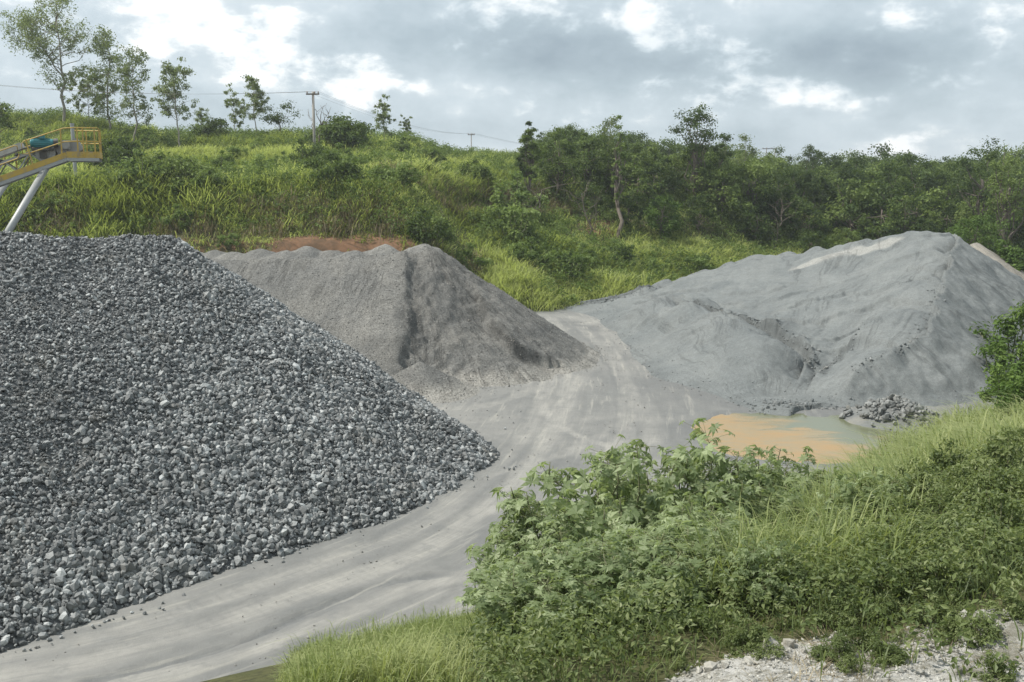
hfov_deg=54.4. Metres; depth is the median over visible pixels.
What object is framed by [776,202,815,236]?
round crowned tree
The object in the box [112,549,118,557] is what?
crushed stone
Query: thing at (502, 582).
castor bush
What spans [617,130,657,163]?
round crowned tree
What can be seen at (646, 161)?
spreading forest tree
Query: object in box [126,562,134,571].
crushed stone
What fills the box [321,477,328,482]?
crushed stone
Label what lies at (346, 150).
hill shrub
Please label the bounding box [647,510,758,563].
castor bush
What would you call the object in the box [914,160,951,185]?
spreading forest tree
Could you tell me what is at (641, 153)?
round crowned tree
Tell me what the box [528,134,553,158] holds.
spreading forest tree
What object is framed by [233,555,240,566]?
crushed stone
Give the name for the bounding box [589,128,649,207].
round crowned tree
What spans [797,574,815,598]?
weed
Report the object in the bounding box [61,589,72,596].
crushed stone
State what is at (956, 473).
weed shrub
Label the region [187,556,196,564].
crushed stone
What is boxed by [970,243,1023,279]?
brown gravel pile
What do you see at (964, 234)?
forest tree
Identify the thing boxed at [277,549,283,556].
crushed stone
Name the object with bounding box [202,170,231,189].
bank shrub
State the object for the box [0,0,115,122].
slim tree
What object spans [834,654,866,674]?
weed
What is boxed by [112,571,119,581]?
crushed stone
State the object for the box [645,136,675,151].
spreading forest tree
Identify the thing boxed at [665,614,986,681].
pebbles
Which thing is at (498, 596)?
castor bush
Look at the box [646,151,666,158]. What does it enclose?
spreading forest tree
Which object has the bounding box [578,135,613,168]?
spreading forest tree
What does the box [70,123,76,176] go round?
steel post
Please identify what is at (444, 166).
hill shrub
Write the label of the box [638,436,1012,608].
loose grass
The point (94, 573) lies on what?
crushed stone
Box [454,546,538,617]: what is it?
castor bush
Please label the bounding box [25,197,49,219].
bank shrub
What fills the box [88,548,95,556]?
crushed stone
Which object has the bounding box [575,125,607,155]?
round crowned tree
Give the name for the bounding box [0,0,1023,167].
sky
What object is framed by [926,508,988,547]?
weed shrub
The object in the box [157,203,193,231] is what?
bank shrub
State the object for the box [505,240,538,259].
bank shrub
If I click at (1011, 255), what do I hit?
forest tree
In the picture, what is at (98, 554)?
crushed stone
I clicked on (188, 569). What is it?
crushed stone
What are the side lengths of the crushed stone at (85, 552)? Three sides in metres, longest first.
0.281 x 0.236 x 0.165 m
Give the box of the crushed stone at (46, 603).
[42,601,50,607]
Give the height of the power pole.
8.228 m
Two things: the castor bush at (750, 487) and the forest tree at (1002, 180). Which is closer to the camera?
the castor bush at (750, 487)
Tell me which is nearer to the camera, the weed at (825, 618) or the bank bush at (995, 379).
the weed at (825, 618)
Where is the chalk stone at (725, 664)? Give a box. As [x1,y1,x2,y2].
[721,660,729,668]
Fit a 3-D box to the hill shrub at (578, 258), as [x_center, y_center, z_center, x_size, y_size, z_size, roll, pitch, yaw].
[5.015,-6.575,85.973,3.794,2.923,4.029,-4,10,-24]
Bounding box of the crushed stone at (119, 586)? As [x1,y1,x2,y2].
[116,583,123,590]
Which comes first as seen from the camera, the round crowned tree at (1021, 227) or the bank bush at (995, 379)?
the bank bush at (995, 379)
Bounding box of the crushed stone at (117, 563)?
[114,560,120,568]
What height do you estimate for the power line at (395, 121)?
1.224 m
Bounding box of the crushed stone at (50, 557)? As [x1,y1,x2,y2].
[46,551,55,562]
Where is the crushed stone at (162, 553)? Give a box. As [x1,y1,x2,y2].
[159,551,165,557]
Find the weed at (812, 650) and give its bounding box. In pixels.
[807,644,842,662]
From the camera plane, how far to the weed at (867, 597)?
11.01 m
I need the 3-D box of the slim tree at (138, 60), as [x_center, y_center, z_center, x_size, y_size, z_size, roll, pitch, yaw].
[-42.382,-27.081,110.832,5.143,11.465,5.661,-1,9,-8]
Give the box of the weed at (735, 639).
[719,627,749,658]
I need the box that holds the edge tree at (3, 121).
[0,102,20,144]
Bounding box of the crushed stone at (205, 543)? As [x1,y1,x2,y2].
[202,540,211,546]
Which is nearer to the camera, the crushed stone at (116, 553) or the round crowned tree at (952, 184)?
the crushed stone at (116, 553)
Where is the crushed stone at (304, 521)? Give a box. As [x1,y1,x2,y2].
[300,519,308,525]
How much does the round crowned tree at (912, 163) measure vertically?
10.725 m
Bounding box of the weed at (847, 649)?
[812,632,857,664]
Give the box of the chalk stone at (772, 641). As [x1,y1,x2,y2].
[762,636,778,651]
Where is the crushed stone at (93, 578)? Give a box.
[90,575,97,580]
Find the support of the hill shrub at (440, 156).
on the ground at (934, 665)
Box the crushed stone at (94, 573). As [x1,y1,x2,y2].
[91,567,96,575]
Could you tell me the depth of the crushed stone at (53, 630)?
22.09 m
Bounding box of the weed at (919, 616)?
[900,593,955,633]
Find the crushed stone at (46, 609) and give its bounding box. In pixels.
[43,606,48,612]
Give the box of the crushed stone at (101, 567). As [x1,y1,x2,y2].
[97,563,104,571]
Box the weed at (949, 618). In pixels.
[926,615,959,644]
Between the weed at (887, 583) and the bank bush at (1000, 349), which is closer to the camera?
the weed at (887, 583)
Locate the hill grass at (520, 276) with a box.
[0,109,871,311]
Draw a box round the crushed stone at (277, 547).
[275,543,279,552]
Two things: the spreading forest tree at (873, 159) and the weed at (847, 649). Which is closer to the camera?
the weed at (847, 649)
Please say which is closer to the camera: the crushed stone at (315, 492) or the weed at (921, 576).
the weed at (921, 576)
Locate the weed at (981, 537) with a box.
[945,517,1019,572]
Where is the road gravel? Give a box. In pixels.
[3,322,830,671]
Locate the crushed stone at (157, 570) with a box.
[153,567,160,572]
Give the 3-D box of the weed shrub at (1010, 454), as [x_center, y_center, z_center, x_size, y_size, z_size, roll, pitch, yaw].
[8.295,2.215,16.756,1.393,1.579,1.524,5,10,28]
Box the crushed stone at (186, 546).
[183,543,190,549]
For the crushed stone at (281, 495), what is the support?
on the crushed stone pile at (147, 381)
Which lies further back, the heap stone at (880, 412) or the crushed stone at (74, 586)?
the heap stone at (880, 412)
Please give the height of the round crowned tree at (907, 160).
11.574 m
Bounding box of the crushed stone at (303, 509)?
[300,507,306,516]
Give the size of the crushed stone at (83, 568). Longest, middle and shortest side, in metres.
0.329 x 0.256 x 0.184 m
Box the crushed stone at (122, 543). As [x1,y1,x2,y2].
[119,541,125,546]
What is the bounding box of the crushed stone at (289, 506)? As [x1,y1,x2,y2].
[286,503,294,509]
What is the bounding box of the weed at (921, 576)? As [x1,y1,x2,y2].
[898,546,980,604]
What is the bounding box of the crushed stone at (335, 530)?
[331,527,338,534]
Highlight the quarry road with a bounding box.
[0,308,993,681]
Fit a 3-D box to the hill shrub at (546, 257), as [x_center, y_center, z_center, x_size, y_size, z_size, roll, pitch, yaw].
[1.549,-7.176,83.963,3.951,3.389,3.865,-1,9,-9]
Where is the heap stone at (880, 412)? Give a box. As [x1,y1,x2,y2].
[878,409,883,415]
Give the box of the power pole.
[306,91,318,156]
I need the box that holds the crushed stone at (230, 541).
[226,539,233,545]
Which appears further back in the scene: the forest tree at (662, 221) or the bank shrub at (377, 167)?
the forest tree at (662, 221)
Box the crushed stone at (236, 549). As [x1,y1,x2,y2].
[233,546,241,555]
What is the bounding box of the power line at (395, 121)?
[309,92,469,133]
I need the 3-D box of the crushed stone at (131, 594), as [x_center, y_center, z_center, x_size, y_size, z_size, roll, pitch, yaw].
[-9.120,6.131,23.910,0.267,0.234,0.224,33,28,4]
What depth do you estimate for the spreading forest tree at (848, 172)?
124.27 m
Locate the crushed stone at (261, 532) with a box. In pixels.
[258,528,263,536]
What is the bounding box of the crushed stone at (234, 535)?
[231,532,239,541]
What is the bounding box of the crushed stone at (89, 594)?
[86,589,92,597]
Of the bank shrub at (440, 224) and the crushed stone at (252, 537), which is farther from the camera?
the bank shrub at (440, 224)
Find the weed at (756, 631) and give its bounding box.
[730,618,781,658]
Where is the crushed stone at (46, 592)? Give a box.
[40,588,52,595]
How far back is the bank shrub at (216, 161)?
95.26 m
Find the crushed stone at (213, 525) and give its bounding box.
[209,522,217,530]
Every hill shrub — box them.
[112,149,162,191]
[189,114,232,137]
[216,232,240,249]
[224,145,249,159]
[249,138,267,149]
[273,151,288,162]
[300,111,364,147]
[316,113,369,142]
[327,116,375,149]
[330,142,352,159]
[400,135,423,149]
[419,145,448,164]
[431,147,444,161]
[439,163,459,173]
[483,200,540,240]
[489,170,549,219]
[512,236,555,270]
[548,248,592,279]
[570,242,599,265]
[600,236,635,261]
[639,256,669,271]
[677,251,717,275]
[984,243,1023,271]
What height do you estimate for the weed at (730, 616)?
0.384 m
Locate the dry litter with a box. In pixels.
[669,594,1023,681]
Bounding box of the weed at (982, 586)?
[959,572,986,592]
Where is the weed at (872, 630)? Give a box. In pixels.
[862,627,887,649]
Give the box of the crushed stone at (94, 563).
[92,560,96,567]
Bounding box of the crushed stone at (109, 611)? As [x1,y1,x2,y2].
[105,608,115,615]
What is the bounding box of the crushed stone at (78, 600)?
[75,597,81,604]
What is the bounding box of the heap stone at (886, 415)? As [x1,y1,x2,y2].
[884,413,889,420]
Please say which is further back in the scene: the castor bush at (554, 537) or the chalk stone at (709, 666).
the castor bush at (554, 537)
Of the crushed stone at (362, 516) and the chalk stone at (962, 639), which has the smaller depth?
the chalk stone at (962, 639)
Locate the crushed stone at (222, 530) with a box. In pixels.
[219,527,225,537]
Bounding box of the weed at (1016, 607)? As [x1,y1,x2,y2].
[983,576,1023,621]
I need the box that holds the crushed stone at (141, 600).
[138,598,144,603]
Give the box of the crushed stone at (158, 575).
[152,572,161,579]
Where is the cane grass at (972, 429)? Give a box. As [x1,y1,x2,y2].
[772,389,1023,502]
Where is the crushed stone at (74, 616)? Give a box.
[70,612,79,622]
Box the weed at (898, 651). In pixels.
[872,643,909,664]
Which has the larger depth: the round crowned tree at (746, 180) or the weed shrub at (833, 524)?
the round crowned tree at (746, 180)
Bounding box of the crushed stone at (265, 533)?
[261,530,267,538]
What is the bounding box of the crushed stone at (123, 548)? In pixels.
[119,545,127,552]
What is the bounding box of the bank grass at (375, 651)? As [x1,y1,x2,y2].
[255,603,513,681]
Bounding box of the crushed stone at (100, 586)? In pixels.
[94,583,104,588]
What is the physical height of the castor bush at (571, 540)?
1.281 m
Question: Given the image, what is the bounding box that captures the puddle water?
[691,413,915,463]
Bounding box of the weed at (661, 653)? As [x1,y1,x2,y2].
[655,636,688,658]
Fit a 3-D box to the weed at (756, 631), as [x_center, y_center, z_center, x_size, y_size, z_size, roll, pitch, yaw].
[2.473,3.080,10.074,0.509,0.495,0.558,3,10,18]
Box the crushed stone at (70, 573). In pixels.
[67,570,74,577]
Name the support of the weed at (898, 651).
on the ground at (934, 665)
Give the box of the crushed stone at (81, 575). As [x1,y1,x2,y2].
[74,572,83,579]
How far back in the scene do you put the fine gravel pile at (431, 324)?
53.26 m
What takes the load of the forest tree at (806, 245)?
on the ground at (934, 665)
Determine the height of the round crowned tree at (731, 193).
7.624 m
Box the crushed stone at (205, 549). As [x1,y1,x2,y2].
[202,545,208,553]
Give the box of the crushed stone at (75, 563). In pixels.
[71,560,79,565]
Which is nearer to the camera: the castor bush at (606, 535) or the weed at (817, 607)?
the weed at (817, 607)
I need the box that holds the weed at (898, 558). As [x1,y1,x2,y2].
[850,552,918,606]
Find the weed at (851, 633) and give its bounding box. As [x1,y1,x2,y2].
[829,616,871,652]
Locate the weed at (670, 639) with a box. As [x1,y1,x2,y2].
[661,632,682,642]
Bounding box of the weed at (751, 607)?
[736,588,774,616]
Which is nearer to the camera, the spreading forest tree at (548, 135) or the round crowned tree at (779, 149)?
the spreading forest tree at (548, 135)
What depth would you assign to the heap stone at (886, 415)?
40.78 m
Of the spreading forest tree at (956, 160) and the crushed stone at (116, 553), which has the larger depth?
the spreading forest tree at (956, 160)
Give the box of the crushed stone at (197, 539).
[192,536,201,543]
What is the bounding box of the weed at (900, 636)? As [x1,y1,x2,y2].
[893,630,919,644]
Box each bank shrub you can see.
[21,127,41,140]
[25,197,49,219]
[44,190,77,209]
[61,163,79,172]
[84,138,139,170]
[102,133,137,154]
[117,136,140,154]
[138,130,162,148]
[138,147,185,177]
[155,152,217,190]
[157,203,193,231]
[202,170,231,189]
[209,152,236,168]
[212,150,234,170]
[239,151,278,169]
[285,136,328,165]
[296,146,366,185]
[351,155,367,164]
[366,162,395,180]
[383,159,426,187]
[385,140,413,154]
[400,206,457,246]
[453,242,493,274]
[457,158,498,184]
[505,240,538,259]
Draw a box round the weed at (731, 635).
[720,626,749,647]
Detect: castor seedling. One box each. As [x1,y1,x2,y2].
[682,532,770,604]
[718,530,812,612]
[809,466,914,526]
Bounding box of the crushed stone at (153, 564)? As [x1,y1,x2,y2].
[150,561,157,567]
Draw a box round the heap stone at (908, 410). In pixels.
[905,408,911,416]
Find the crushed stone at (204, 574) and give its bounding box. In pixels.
[196,571,207,579]
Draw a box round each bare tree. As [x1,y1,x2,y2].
[519,173,577,216]
[556,175,602,234]
[769,192,798,250]
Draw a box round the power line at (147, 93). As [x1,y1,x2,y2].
[2,85,317,93]
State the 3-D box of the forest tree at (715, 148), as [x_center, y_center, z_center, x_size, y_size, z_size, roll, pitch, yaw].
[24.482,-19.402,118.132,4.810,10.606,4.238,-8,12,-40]
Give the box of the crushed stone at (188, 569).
[184,566,193,571]
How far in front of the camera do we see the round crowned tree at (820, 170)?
132.67 m
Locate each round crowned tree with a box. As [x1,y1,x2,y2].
[554,138,586,181]
[561,122,585,136]
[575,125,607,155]
[579,141,629,197]
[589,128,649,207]
[608,162,666,213]
[615,131,640,160]
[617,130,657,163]
[626,130,659,147]
[629,144,648,167]
[631,156,685,199]
[640,137,692,192]
[675,159,720,201]
[679,152,717,205]
[683,163,748,221]
[699,151,734,197]
[714,139,732,160]
[720,147,755,179]
[720,161,784,205]
[722,162,777,213]
[736,168,808,234]
[750,152,785,174]
[760,165,807,207]
[765,146,793,163]
[769,158,795,192]
[773,155,802,183]
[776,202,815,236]
[777,195,834,241]
[789,156,806,171]
[801,151,830,174]
[803,164,847,217]
[804,162,829,202]
[805,150,859,178]
[812,180,866,235]
[815,150,884,221]
[831,141,898,174]
[838,189,914,240]
[839,149,865,164]
[844,158,945,224]
[862,155,919,185]
[867,162,893,181]
[874,162,921,213]
[884,149,949,216]
[886,169,941,216]
[886,186,960,232]
[889,151,920,178]
[914,162,960,192]
[932,170,971,215]
[935,203,968,232]
[940,183,985,232]
[943,162,987,179]
[948,191,1022,241]
[966,148,1007,164]
[973,150,994,170]
[996,189,1023,242]
[998,146,1023,169]
[1012,151,1023,185]
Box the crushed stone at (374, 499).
[370,496,376,502]
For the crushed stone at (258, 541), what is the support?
on the crushed stone pile at (147, 381)
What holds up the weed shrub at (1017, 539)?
on the ground at (934, 665)
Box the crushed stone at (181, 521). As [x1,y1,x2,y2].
[177,517,184,524]
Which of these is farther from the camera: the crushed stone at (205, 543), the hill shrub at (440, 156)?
the hill shrub at (440, 156)
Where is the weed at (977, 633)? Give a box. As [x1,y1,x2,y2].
[950,608,1006,650]
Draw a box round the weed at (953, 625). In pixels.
[940,616,961,642]
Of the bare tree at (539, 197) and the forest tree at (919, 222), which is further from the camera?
the forest tree at (919, 222)
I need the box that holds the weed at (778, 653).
[749,632,786,660]
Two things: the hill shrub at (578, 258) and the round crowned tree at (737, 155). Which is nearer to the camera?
the hill shrub at (578, 258)
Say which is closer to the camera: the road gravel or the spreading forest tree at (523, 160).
the road gravel
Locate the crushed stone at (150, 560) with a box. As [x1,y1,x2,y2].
[146,557,154,563]
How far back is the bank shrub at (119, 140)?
101.10 m
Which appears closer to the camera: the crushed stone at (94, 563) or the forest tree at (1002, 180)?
the crushed stone at (94, 563)
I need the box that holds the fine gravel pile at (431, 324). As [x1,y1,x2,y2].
[201,244,618,404]
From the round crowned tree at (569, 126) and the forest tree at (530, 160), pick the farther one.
the round crowned tree at (569, 126)
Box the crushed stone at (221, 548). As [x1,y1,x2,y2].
[217,543,224,554]
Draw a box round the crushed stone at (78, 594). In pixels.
[74,591,81,598]
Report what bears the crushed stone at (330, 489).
on the crushed stone pile at (147, 381)
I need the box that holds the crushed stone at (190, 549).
[185,547,194,553]
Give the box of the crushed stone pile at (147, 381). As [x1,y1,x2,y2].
[0,230,498,652]
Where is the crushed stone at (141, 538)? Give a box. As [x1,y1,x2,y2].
[137,534,146,542]
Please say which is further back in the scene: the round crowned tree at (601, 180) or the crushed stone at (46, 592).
the round crowned tree at (601, 180)
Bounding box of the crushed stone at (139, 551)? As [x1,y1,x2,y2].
[135,547,142,554]
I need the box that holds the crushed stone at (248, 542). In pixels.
[244,539,251,546]
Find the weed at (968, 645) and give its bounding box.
[958,640,974,649]
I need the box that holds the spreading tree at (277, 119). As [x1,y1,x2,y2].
[255,100,300,130]
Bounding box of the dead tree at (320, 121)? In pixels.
[308,103,330,141]
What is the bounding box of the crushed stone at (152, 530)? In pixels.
[149,527,156,533]
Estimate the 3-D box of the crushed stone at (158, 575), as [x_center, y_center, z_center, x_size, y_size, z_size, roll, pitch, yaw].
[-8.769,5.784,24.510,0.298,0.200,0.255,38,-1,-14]
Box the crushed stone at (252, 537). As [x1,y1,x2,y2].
[246,534,256,540]
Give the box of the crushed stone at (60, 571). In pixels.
[56,567,66,575]
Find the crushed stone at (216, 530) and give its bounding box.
[213,527,218,535]
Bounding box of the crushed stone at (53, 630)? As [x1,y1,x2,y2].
[49,626,56,634]
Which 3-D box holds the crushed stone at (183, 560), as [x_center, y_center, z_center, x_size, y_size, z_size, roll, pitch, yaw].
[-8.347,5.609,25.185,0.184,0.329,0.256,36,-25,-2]
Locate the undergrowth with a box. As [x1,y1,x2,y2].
[527,156,1023,258]
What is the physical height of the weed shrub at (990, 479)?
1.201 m
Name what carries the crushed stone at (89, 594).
on the crushed stone pile at (147, 381)
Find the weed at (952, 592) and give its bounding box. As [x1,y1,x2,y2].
[928,589,972,614]
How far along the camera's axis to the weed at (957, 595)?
10.43 m
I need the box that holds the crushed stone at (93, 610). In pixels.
[90,607,99,613]
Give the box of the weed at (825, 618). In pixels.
[808,597,860,631]
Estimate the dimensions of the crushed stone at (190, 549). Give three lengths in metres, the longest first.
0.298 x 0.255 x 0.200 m
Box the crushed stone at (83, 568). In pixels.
[75,566,85,572]
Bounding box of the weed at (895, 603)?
[866,594,911,625]
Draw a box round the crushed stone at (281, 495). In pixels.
[278,492,283,498]
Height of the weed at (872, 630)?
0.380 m
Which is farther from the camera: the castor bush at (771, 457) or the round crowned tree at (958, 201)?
the round crowned tree at (958, 201)
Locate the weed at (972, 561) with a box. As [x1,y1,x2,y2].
[949,549,988,578]
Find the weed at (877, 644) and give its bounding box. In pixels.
[866,633,907,667]
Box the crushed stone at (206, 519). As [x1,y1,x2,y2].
[202,516,209,522]
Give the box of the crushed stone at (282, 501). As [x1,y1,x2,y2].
[279,499,285,503]
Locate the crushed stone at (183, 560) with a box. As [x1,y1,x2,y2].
[178,556,186,564]
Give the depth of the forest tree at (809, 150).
166.17 m
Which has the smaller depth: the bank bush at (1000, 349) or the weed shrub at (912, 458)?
the weed shrub at (912, 458)
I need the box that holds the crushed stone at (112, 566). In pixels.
[106,563,116,571]
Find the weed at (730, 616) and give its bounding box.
[711,600,732,621]
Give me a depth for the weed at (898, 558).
11.07 m
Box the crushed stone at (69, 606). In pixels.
[65,601,74,612]
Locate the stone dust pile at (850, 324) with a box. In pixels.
[565,231,1023,415]
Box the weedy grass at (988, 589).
[403,460,1023,681]
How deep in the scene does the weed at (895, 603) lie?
10.67 m
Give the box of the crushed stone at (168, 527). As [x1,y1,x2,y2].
[165,524,170,532]
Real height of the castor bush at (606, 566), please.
1.291 m
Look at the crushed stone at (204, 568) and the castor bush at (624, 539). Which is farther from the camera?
the crushed stone at (204, 568)
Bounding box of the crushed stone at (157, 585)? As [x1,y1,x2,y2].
[152,581,162,588]
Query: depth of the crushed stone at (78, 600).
22.94 m
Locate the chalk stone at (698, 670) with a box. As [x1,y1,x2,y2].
[696,667,701,673]
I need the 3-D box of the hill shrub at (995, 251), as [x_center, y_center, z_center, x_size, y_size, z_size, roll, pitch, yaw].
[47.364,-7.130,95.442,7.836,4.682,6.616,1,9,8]
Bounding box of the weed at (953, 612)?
[934,607,969,623]
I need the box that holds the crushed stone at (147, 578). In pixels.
[145,576,153,581]
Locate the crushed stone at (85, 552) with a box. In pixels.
[81,548,90,556]
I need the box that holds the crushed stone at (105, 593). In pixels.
[100,591,108,595]
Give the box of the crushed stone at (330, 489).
[326,486,333,492]
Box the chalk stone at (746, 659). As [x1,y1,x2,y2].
[744,656,754,664]
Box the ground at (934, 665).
[4,119,1023,681]
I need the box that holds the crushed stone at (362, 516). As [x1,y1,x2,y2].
[358,512,369,518]
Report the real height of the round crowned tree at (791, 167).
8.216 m
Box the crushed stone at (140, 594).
[137,591,143,597]
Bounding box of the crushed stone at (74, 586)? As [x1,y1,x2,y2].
[69,579,78,591]
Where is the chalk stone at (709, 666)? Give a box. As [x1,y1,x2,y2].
[704,661,717,671]
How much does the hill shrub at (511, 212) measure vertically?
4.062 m
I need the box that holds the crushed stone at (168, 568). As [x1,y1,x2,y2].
[163,563,171,571]
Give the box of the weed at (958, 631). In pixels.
[947,617,976,641]
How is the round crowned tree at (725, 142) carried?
on the ground at (934, 665)
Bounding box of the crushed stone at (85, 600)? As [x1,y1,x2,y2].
[81,597,88,604]
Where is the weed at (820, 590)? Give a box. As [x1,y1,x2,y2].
[810,569,866,610]
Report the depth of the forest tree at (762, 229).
111.33 m
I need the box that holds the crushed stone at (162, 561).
[158,558,166,564]
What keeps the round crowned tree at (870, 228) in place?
on the ground at (934, 665)
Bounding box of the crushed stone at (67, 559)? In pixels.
[63,556,72,565]
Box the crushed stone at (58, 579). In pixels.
[54,576,64,582]
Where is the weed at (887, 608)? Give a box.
[860,595,900,631]
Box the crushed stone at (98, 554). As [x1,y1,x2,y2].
[94,550,102,558]
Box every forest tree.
[514,121,541,202]
[514,150,531,164]
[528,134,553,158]
[528,142,556,169]
[534,125,588,204]
[538,128,565,157]
[541,161,570,184]
[552,134,612,191]
[557,128,591,155]
[575,181,615,215]
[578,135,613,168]
[599,114,622,194]
[610,115,627,240]
[613,139,666,209]
[613,195,644,225]
[638,194,686,240]
[639,155,680,199]
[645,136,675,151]
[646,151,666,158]
[649,142,680,156]
[649,203,683,232]
[663,146,721,201]
[668,102,719,206]
[672,144,686,156]
[683,193,720,232]
[700,133,734,214]
[717,152,781,217]
[729,133,759,201]
[733,201,787,245]
[753,160,809,221]
[778,171,831,229]
[782,173,824,215]
[795,144,823,175]
[795,230,834,252]
[811,159,865,231]
[817,175,883,238]
[826,227,861,247]
[831,150,866,161]
[860,169,918,232]
[863,155,889,167]
[879,193,939,234]
[907,215,937,231]
[908,166,924,184]
[910,193,941,217]
[913,161,981,220]
[914,155,948,170]
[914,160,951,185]
[931,156,955,164]
[939,154,980,168]
[943,135,1013,235]
[943,207,1018,249]
[960,174,1021,232]
[964,161,1005,177]
[967,223,1000,253]
[980,144,1023,246]
[983,187,1023,245]
[993,239,1023,270]
[1012,224,1023,246]
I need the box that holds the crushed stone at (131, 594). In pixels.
[129,592,137,597]
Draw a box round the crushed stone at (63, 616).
[59,611,67,621]
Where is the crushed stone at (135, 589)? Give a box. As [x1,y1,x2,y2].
[130,585,142,593]
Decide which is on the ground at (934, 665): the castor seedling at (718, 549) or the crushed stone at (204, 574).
the castor seedling at (718, 549)
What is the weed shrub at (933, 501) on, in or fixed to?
on the ground at (934, 665)
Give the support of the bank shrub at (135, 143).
on the ground at (934, 665)
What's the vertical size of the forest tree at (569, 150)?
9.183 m
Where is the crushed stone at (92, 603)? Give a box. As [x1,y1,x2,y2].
[87,598,96,607]
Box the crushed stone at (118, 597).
[115,594,127,603]
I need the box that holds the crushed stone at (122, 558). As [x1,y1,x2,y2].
[118,555,126,563]
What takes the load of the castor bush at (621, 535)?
on the ground at (934, 665)
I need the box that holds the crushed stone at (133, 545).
[130,542,137,548]
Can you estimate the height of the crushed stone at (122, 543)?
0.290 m
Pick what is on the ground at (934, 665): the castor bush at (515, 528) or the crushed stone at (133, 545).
the castor bush at (515, 528)
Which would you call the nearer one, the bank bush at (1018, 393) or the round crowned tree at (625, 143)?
the bank bush at (1018, 393)
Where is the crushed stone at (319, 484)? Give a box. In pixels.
[316,482,324,487]
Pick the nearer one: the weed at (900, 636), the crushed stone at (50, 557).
the weed at (900, 636)
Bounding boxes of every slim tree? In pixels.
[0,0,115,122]
[57,67,117,119]
[78,27,133,130]
[104,42,155,140]
[150,56,199,145]
[194,107,210,125]
[222,82,244,129]
[236,74,272,136]
[371,94,395,140]
[398,114,413,134]
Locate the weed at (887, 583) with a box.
[859,572,903,601]
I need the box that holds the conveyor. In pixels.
[0,127,102,232]
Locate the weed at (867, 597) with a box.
[856,590,874,610]
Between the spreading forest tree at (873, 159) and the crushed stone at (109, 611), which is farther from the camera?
the spreading forest tree at (873, 159)
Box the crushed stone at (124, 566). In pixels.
[119,562,128,570]
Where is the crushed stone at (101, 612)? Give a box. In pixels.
[99,608,104,617]
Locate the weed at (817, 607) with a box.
[806,604,828,615]
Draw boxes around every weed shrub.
[823,477,913,529]
[825,513,857,540]
[844,484,928,531]
[881,462,951,515]
[884,532,915,560]
[885,455,922,471]
[888,510,946,542]
[912,437,971,489]
[912,484,966,519]
[916,503,963,530]
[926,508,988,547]
[933,458,986,494]
[950,457,1022,512]
[959,426,1023,487]
[960,488,1023,540]
[966,434,1019,467]
[974,497,1023,532]
[987,464,1023,504]
[995,426,1023,460]
[1000,525,1023,551]
[1003,528,1023,567]
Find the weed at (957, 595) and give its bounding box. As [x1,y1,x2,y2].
[932,591,970,614]
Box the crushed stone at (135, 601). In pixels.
[130,597,137,604]
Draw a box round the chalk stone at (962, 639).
[958,636,966,642]
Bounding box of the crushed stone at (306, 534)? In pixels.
[303,530,309,538]
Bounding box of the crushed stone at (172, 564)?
[168,561,175,567]
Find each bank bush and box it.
[966,306,1023,364]
[971,341,1022,378]
[975,356,1023,402]
[987,374,1023,414]
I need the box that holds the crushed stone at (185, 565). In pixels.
[182,562,188,571]
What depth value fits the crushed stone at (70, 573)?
23.37 m
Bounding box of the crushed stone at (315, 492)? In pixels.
[312,489,319,495]
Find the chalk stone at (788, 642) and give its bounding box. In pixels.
[783,638,794,647]
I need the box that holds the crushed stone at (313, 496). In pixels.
[309,493,317,502]
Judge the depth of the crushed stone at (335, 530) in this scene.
28.27 m
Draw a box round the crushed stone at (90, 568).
[86,566,94,571]
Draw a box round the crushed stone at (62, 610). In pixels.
[59,606,68,614]
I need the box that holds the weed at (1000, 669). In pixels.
[975,649,1023,681]
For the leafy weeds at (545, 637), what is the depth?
10.68 m
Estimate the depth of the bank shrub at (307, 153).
96.15 m
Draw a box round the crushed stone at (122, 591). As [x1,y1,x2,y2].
[119,588,126,595]
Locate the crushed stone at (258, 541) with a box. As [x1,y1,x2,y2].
[254,537,262,548]
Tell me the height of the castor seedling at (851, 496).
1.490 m
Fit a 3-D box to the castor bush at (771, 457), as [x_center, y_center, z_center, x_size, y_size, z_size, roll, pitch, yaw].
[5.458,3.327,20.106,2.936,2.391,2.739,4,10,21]
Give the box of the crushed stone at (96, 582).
[92,579,99,585]
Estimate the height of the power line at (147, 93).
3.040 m
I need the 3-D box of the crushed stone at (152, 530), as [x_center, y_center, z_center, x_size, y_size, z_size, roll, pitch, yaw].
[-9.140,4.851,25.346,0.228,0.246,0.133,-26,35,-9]
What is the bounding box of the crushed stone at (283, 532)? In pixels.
[280,529,286,536]
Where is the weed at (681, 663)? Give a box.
[669,656,692,671]
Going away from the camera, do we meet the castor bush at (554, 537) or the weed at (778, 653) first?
the weed at (778, 653)
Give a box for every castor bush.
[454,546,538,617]
[455,542,662,640]
[463,545,586,627]
[465,487,614,573]
[468,521,560,618]
[472,538,591,642]
[499,536,651,616]
[512,512,630,565]
[519,434,733,545]
[522,532,721,636]
[551,530,648,550]
[565,523,697,587]
[570,523,709,555]
[587,418,805,533]
[601,528,648,540]
[608,512,771,601]
[627,492,766,542]
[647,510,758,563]
[692,460,809,532]
[729,446,856,504]
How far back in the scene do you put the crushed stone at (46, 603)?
22.44 m
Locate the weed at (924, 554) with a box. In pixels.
[895,547,962,593]
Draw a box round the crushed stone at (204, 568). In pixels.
[200,565,208,571]
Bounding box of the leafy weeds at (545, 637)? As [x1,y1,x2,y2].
[454,437,1023,681]
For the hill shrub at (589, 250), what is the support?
on the ground at (934, 665)

